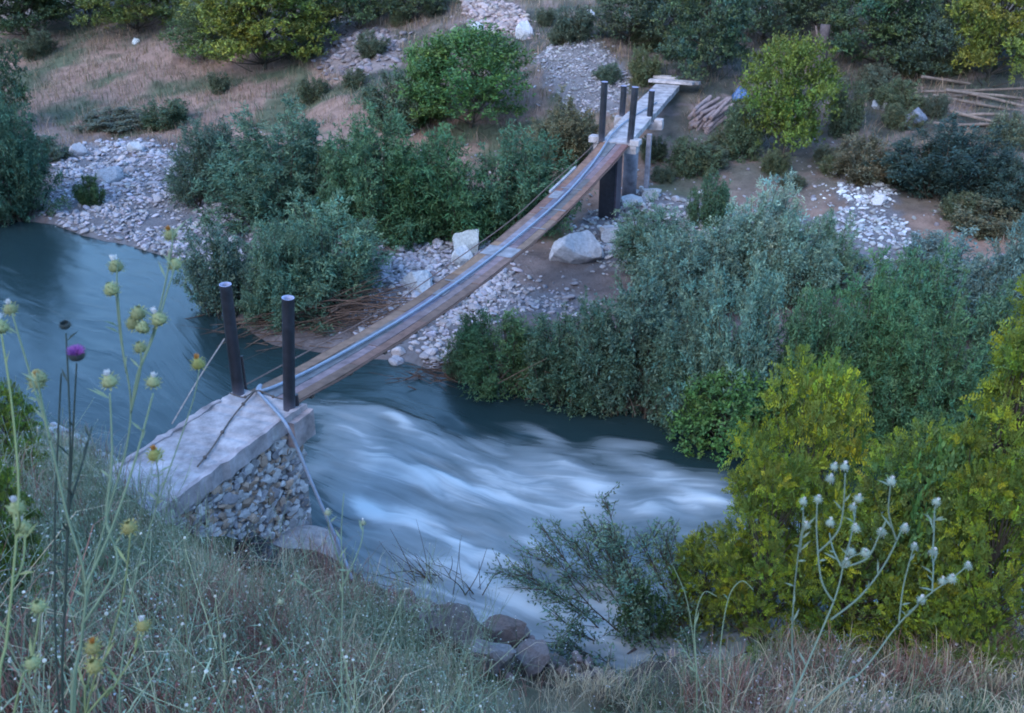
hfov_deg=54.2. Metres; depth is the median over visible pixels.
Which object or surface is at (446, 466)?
river
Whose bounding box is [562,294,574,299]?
river stone
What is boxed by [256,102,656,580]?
water hose
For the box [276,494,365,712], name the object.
thistle
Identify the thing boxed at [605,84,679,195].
bridge abutment
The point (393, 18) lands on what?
scrub plant
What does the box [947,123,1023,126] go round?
pole
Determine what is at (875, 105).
boulder
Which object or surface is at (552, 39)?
scrub plant
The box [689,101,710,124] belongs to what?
log
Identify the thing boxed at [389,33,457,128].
shrub
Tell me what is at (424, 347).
river stone
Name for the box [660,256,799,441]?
willow bush
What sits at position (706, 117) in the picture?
log
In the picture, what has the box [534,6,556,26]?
scrub plant
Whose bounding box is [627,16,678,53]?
scrub plant
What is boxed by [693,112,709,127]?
log
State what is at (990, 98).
pole
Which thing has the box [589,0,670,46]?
bush
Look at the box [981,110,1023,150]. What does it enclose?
scrub plant
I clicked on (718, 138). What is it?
scrub plant
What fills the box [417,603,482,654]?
boulder
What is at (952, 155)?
willow bush
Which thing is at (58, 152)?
shrub
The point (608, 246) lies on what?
loose stone
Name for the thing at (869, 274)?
shrub
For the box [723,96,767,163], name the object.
shrub
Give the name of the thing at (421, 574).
bare twigs
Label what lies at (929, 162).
scrub plant
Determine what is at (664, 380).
willow bush
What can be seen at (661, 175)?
scrub plant
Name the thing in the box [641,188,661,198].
boulder
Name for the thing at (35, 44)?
scrub plant
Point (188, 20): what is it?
bush
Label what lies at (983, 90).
pole
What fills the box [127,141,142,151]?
boulder
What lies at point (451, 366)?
shrub
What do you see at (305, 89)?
scrub plant
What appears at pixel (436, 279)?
river stone
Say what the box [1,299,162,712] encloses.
thistle
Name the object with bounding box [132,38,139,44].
boulder
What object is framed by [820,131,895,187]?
shrub
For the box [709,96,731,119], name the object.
log
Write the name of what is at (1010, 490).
feathery bush
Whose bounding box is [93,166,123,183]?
boulder
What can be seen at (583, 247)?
boulder
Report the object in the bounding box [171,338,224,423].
guy wire
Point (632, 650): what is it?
boulder
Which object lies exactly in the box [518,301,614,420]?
willow bush
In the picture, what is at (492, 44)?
scrub plant
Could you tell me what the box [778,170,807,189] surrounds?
scrub plant
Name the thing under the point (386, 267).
river stone
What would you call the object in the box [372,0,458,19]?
bush
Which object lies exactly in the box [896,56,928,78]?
scrub plant
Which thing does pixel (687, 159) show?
shrub
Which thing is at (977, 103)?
pole
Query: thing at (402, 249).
river stone
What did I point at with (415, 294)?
river stone
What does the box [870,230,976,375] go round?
willow bush
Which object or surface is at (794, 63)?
bush
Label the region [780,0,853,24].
bush
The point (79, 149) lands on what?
boulder
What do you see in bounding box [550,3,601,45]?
shrub
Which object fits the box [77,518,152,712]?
thistle
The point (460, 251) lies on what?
boulder
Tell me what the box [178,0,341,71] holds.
tree
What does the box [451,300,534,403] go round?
willow bush
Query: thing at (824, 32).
tree stump
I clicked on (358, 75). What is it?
scrub plant
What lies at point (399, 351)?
river stone
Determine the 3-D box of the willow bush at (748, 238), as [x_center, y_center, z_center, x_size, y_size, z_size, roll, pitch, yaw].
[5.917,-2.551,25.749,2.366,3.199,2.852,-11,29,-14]
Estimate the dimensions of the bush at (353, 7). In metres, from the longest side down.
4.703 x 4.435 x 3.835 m
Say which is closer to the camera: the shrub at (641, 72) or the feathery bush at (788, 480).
the feathery bush at (788, 480)
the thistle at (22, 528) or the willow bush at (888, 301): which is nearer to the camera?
the thistle at (22, 528)
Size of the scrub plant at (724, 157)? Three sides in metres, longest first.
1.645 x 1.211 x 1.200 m
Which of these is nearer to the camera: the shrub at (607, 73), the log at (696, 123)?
the log at (696, 123)
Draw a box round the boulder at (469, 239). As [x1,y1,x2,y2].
[452,229,478,253]
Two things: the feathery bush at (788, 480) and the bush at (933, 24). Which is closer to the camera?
the feathery bush at (788, 480)
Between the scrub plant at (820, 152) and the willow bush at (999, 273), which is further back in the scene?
the scrub plant at (820, 152)
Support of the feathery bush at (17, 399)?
on the ground at (734, 172)
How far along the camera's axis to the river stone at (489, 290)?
26.81 m
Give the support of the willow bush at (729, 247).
on the ground at (734, 172)
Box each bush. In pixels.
[0,37,35,117]
[0,76,72,227]
[0,377,52,483]
[0,456,50,614]
[24,0,122,26]
[155,2,234,61]
[160,112,252,210]
[172,215,261,319]
[188,93,348,243]
[234,209,345,335]
[259,186,400,314]
[273,0,339,37]
[312,94,440,253]
[316,0,384,31]
[354,121,501,246]
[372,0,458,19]
[389,17,537,130]
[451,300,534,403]
[459,118,596,241]
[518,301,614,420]
[520,83,598,168]
[548,285,638,418]
[575,251,702,425]
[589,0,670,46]
[608,187,693,278]
[622,218,736,330]
[633,0,714,38]
[637,323,704,442]
[637,520,758,645]
[649,266,740,432]
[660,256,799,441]
[666,215,745,312]
[693,440,853,659]
[700,198,782,315]
[715,0,817,40]
[716,344,884,645]
[721,167,825,285]
[733,27,849,157]
[739,200,843,315]
[758,489,945,659]
[759,279,872,469]
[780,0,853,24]
[784,245,923,439]
[798,411,982,657]
[803,208,870,291]
[825,307,949,463]
[843,296,1004,465]
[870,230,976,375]
[873,110,1023,206]
[881,9,972,79]
[895,574,1013,668]
[908,0,989,38]
[914,225,1022,341]
[918,445,1023,679]
[938,276,1023,429]
[952,213,1023,355]
[978,155,1023,229]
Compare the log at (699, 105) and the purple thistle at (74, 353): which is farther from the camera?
the log at (699, 105)
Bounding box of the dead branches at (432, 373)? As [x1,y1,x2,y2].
[370,350,473,389]
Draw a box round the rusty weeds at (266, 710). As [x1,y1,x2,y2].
[1,533,485,712]
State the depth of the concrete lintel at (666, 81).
38.27 m
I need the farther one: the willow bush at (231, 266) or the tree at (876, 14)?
the tree at (876, 14)
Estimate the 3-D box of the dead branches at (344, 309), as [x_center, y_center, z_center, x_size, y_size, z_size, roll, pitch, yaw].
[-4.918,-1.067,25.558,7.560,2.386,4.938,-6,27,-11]
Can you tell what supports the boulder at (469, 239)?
on the ground at (734, 172)
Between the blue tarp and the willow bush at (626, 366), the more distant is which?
the blue tarp
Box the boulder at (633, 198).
[621,194,642,209]
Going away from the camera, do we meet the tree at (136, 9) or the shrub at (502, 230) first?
the shrub at (502, 230)
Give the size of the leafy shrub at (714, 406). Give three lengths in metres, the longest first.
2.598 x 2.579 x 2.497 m
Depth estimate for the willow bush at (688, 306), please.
20.36 m
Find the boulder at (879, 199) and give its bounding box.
[872,193,887,205]
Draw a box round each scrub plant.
[11,28,59,62]
[205,71,231,95]
[296,75,330,105]
[299,36,324,58]
[339,67,366,89]
[353,29,392,58]
[360,84,383,102]
[389,5,412,27]
[420,0,448,17]
[479,33,501,56]
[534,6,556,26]
[542,22,579,46]
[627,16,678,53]
[640,134,669,163]
[650,163,678,183]
[696,140,728,170]
[703,122,747,158]
[758,148,795,176]
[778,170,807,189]
[812,142,836,164]
[815,154,846,174]
[847,139,879,160]
[850,61,900,99]
[881,101,928,132]
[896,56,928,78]
[907,151,939,182]
[922,92,954,119]
[931,48,974,76]
[939,190,981,221]
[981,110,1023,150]
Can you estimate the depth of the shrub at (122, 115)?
42.40 m
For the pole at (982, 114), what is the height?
0.503 m
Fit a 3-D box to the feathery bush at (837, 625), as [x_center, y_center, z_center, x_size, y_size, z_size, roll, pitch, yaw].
[4.617,3.095,13.558,2.452,2.780,2.211,5,27,9]
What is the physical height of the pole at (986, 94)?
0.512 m
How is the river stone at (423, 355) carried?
on the ground at (734, 172)
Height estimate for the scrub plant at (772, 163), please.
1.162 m
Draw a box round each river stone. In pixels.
[63,223,70,227]
[80,228,89,233]
[112,182,121,185]
[116,155,125,160]
[123,166,135,172]
[128,157,137,162]
[146,181,159,185]
[153,194,163,202]
[378,264,392,269]
[389,355,403,365]
[391,346,405,355]
[397,246,408,252]
[411,291,419,298]
[419,352,429,358]
[421,346,429,349]
[423,348,436,355]
[432,237,440,243]
[432,277,441,282]
[438,319,448,325]
[451,315,459,321]
[468,303,481,310]
[481,280,491,287]
[483,287,492,292]
[505,282,514,286]
[525,301,537,305]
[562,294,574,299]
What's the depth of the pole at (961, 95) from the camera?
37.40 m
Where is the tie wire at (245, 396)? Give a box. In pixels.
[229,390,282,399]
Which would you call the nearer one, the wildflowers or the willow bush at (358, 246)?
the wildflowers
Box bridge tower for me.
[588,81,641,219]
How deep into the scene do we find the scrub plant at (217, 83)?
45.58 m
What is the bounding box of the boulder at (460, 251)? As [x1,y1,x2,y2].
[451,245,472,265]
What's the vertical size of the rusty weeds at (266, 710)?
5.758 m
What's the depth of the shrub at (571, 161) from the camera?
34.93 m
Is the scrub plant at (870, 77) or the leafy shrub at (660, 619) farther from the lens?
the scrub plant at (870, 77)
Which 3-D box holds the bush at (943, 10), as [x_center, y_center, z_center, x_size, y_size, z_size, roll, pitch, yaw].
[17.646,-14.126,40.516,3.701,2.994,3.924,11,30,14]
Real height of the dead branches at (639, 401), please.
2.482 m
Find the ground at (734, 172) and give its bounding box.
[0,0,1023,712]
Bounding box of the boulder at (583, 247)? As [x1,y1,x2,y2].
[549,230,603,263]
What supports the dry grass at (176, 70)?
on the ground at (734, 172)
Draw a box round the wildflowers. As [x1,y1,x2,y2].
[0,427,1023,712]
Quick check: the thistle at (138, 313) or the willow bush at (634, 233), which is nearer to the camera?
the thistle at (138, 313)
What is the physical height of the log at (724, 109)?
0.613 m
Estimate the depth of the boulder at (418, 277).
27.02 m
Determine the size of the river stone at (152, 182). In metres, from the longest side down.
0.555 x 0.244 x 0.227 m
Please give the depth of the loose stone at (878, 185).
32.73 m
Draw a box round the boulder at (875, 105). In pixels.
[872,100,887,110]
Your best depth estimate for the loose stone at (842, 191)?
32.34 m
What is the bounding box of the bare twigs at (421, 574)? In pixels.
[363,520,459,588]
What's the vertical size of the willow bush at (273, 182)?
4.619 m
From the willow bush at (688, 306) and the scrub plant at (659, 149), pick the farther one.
the scrub plant at (659, 149)
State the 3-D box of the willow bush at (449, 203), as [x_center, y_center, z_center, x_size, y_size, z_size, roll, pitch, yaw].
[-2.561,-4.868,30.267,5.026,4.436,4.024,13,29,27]
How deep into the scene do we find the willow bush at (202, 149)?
33.41 m
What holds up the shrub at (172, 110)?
on the ground at (734, 172)
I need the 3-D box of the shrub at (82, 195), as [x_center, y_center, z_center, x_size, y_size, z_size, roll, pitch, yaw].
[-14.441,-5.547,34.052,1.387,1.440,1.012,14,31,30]
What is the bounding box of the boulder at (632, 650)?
[610,648,636,659]
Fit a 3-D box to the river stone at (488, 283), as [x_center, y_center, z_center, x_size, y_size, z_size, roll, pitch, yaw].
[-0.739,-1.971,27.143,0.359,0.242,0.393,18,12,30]
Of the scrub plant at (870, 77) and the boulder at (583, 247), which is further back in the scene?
the scrub plant at (870, 77)
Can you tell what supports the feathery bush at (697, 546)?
on the ground at (734, 172)
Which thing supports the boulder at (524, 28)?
on the ground at (734, 172)
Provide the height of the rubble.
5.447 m
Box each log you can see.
[687,97,710,119]
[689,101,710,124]
[692,97,720,116]
[693,95,711,111]
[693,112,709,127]
[695,102,716,120]
[697,120,704,130]
[700,97,727,114]
[702,119,708,129]
[703,107,718,120]
[704,116,728,134]
[706,103,733,124]
[706,110,728,129]
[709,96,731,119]
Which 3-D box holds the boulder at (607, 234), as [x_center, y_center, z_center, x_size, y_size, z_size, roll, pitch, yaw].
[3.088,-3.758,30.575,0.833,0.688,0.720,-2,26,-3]
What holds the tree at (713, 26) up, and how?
on the ground at (734, 172)
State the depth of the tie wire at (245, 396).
15.76 m
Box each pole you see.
[917,94,993,98]
[921,75,971,84]
[921,87,1023,92]
[933,94,1023,110]
[933,122,988,126]
[945,88,1023,99]
[947,113,1009,116]
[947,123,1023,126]
[950,109,1002,122]
[967,93,1023,105]
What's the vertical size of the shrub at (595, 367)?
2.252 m
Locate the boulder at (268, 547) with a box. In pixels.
[228,531,282,570]
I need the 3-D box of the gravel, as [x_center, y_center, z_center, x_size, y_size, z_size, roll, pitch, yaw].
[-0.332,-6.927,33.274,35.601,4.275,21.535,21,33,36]
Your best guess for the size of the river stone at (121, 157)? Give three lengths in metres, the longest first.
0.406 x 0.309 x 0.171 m
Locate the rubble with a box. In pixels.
[0,0,699,684]
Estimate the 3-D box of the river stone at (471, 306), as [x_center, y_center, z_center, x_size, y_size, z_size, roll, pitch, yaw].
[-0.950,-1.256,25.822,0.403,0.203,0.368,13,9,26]
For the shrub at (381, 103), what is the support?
on the ground at (734, 172)
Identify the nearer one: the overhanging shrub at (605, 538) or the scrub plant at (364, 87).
the overhanging shrub at (605, 538)
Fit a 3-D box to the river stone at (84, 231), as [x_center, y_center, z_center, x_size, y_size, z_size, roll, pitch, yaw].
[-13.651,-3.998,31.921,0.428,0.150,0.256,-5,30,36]
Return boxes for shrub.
[21,133,73,162]
[68,104,143,132]
[69,173,106,206]
[131,97,190,132]
[358,69,422,135]
[372,201,449,253]
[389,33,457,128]
[438,335,471,383]
[474,191,519,237]
[480,481,769,674]
[541,128,590,166]
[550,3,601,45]
[575,333,626,410]
[590,62,622,86]
[608,577,678,648]
[627,43,662,87]
[662,133,730,181]
[663,361,786,469]
[683,170,737,231]
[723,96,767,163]
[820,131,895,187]
[824,77,871,139]
[828,254,904,300]
[853,150,909,188]
[867,405,1013,656]
[873,76,927,114]
[898,229,968,276]
[930,192,1023,241]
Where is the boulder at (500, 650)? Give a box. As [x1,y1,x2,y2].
[463,639,515,674]
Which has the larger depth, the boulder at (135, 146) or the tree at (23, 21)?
the tree at (23, 21)
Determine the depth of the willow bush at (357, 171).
29.25 m
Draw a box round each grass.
[0,411,1023,712]
[2,0,1023,321]
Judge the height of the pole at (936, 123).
0.220 m
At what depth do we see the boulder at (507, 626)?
13.80 m
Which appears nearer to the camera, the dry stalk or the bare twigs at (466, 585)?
the dry stalk
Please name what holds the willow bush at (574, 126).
on the ground at (734, 172)
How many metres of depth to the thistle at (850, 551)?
2.60 m
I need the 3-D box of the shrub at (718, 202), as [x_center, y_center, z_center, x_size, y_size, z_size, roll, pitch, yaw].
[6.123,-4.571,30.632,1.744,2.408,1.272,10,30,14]
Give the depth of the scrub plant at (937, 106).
36.29 m
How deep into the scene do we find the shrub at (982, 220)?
29.65 m
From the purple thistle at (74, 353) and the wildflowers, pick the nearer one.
the purple thistle at (74, 353)
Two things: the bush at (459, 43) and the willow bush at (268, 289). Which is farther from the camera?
the bush at (459, 43)
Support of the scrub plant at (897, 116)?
on the ground at (734, 172)
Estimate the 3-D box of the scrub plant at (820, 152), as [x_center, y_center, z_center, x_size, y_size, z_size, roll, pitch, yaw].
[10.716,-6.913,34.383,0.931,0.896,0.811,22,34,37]
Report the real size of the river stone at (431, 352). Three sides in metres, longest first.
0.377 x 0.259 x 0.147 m
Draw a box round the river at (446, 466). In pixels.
[0,220,1023,674]
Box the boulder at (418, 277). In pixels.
[401,270,432,292]
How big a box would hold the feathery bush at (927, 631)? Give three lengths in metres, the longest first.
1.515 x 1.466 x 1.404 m
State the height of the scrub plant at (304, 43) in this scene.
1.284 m
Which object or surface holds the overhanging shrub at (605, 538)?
on the ground at (734, 172)
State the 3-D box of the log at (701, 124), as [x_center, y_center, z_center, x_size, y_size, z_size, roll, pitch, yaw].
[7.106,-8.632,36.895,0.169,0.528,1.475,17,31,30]
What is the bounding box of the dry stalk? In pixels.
[673,566,753,712]
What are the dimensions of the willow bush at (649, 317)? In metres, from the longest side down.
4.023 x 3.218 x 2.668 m
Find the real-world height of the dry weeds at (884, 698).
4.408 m
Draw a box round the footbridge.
[247,141,628,402]
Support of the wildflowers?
on the ground at (734, 172)
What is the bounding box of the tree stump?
[813,24,830,72]
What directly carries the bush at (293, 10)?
on the ground at (734, 172)
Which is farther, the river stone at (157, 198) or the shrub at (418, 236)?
the river stone at (157, 198)
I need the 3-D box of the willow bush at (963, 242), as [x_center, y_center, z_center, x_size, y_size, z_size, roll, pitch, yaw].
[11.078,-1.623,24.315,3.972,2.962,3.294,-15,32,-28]
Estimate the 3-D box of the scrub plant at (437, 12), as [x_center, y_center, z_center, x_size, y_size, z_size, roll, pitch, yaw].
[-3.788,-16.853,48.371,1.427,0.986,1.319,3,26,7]
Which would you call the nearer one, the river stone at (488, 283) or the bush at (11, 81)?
the river stone at (488, 283)
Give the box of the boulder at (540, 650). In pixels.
[515,638,549,677]
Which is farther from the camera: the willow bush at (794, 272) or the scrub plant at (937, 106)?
the scrub plant at (937, 106)
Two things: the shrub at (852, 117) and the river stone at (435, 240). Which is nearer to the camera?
the river stone at (435, 240)
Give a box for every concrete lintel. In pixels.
[648,78,693,84]
[653,75,677,78]
[658,78,700,84]
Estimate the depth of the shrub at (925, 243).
27.36 m
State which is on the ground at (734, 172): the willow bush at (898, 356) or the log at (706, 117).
the willow bush at (898, 356)
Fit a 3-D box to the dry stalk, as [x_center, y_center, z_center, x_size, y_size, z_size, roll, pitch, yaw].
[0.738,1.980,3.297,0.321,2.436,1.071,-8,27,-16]
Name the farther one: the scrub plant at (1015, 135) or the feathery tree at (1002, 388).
the scrub plant at (1015, 135)
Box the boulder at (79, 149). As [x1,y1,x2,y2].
[68,142,87,157]
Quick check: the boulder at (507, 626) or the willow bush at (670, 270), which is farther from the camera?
the willow bush at (670, 270)
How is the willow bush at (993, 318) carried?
on the ground at (734, 172)
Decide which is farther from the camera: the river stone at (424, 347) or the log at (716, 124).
the log at (716, 124)
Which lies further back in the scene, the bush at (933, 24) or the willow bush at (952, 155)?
the bush at (933, 24)
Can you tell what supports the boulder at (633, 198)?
on the ground at (734, 172)
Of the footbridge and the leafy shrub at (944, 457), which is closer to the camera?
the leafy shrub at (944, 457)
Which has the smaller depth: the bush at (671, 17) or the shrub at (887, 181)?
the shrub at (887, 181)
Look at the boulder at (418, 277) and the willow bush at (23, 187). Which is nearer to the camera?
the boulder at (418, 277)
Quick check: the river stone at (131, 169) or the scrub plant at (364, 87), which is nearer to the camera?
the river stone at (131, 169)
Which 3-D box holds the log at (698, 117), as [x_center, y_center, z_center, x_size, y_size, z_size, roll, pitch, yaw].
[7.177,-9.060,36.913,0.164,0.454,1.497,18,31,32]
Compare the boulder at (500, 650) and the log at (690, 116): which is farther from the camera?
the log at (690, 116)
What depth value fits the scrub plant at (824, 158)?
33.55 m
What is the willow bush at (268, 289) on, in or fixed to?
on the ground at (734, 172)
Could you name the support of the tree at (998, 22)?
on the ground at (734, 172)
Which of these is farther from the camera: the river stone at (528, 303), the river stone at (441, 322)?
the river stone at (528, 303)
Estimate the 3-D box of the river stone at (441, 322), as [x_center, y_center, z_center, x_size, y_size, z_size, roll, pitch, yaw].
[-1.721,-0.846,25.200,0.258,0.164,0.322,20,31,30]
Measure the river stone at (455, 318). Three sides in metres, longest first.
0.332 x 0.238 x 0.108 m
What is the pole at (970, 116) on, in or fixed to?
on the ground at (734, 172)
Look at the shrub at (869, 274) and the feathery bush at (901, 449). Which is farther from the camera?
the shrub at (869, 274)
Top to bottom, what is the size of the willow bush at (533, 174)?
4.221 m
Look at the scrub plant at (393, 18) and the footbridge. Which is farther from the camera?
the scrub plant at (393, 18)
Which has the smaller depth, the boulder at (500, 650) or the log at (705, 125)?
the boulder at (500, 650)
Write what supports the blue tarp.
on the ground at (734, 172)
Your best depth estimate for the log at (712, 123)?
36.51 m
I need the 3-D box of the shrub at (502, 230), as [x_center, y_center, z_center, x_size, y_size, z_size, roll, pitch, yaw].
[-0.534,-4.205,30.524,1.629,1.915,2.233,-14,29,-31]
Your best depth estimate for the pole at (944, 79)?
38.23 m
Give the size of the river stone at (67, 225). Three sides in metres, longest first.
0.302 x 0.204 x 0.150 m
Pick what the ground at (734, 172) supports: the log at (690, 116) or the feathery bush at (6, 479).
the feathery bush at (6, 479)
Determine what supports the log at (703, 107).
on the log at (698, 117)
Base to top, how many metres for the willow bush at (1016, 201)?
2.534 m
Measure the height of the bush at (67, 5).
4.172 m
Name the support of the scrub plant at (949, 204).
on the ground at (734, 172)
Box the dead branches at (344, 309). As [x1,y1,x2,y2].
[182,269,470,367]
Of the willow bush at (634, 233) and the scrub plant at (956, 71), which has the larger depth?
the scrub plant at (956, 71)
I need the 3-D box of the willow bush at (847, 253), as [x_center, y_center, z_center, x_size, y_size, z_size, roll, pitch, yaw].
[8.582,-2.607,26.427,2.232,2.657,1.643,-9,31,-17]
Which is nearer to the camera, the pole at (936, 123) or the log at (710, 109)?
the pole at (936, 123)
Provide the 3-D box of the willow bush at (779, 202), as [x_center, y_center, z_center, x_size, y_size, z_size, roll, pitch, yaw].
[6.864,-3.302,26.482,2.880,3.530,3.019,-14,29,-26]
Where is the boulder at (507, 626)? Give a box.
[481,614,526,647]
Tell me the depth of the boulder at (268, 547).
13.35 m
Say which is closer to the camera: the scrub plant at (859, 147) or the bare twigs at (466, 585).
the bare twigs at (466, 585)
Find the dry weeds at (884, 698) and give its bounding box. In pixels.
[694,640,1023,712]
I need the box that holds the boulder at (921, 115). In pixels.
[902,107,927,126]
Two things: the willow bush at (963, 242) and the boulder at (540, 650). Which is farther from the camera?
the willow bush at (963, 242)
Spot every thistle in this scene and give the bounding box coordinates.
[0,313,49,712]
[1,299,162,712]
[46,319,92,712]
[71,221,185,712]
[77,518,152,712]
[113,352,207,712]
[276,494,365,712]
[786,460,909,712]
[786,497,815,712]
[808,497,972,712]
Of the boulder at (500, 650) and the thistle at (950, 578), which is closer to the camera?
the thistle at (950, 578)
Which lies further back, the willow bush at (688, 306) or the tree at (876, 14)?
the tree at (876, 14)
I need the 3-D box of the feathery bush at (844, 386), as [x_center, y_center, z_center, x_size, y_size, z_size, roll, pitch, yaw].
[4.405,2.339,15.014,2.741,5.600,2.627,-14,27,-29]
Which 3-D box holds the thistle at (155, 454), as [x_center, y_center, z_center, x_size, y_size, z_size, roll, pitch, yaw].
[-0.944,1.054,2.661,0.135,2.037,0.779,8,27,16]
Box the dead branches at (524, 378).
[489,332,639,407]
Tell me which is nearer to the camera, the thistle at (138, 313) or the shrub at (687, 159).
the thistle at (138, 313)
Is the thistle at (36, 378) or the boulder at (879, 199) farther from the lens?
the boulder at (879, 199)
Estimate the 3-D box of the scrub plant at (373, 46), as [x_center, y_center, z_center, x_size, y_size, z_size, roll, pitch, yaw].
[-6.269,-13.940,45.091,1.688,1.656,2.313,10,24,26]
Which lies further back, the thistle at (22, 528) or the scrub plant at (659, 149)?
the scrub plant at (659, 149)
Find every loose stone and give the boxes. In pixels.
[604,244,614,251]
[671,196,679,201]
[837,189,846,193]
[872,180,884,186]
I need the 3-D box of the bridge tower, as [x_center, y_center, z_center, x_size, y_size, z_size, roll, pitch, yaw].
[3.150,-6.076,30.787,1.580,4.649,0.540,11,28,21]
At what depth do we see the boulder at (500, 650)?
12.29 m
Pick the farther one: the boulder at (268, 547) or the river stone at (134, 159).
the river stone at (134, 159)
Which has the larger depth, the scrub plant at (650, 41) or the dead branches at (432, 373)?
the scrub plant at (650, 41)
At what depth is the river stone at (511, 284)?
27.15 m
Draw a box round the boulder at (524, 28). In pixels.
[515,20,533,39]
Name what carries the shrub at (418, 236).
on the ground at (734, 172)
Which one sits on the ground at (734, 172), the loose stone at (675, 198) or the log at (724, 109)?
the loose stone at (675, 198)
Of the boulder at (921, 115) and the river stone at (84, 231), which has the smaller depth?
the river stone at (84, 231)
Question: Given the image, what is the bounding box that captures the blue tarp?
[731,86,748,100]
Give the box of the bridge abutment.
[97,282,340,559]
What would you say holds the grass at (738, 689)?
on the ground at (734, 172)
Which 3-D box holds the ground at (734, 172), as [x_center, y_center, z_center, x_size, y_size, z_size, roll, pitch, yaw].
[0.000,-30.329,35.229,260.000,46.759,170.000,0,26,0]
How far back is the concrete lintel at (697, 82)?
38.38 m
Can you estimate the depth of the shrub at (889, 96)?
36.96 m
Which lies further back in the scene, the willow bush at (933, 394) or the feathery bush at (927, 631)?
the willow bush at (933, 394)
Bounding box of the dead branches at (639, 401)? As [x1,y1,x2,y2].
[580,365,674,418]
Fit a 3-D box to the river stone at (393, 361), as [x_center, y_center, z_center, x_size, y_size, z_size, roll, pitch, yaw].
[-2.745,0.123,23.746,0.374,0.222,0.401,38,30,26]
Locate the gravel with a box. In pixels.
[33,35,1003,368]
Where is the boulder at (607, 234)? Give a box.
[599,225,623,241]
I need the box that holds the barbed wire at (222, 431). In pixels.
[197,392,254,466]
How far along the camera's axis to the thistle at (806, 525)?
2.69 m
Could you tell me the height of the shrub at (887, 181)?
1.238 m
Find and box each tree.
[0,0,76,39]
[69,0,193,35]
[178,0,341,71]
[651,0,762,84]
[811,0,943,67]
[899,274,1023,649]
[943,0,1023,86]
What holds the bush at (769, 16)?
on the ground at (734, 172)
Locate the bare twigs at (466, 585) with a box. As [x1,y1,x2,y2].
[439,536,500,598]
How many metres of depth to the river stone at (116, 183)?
35.91 m

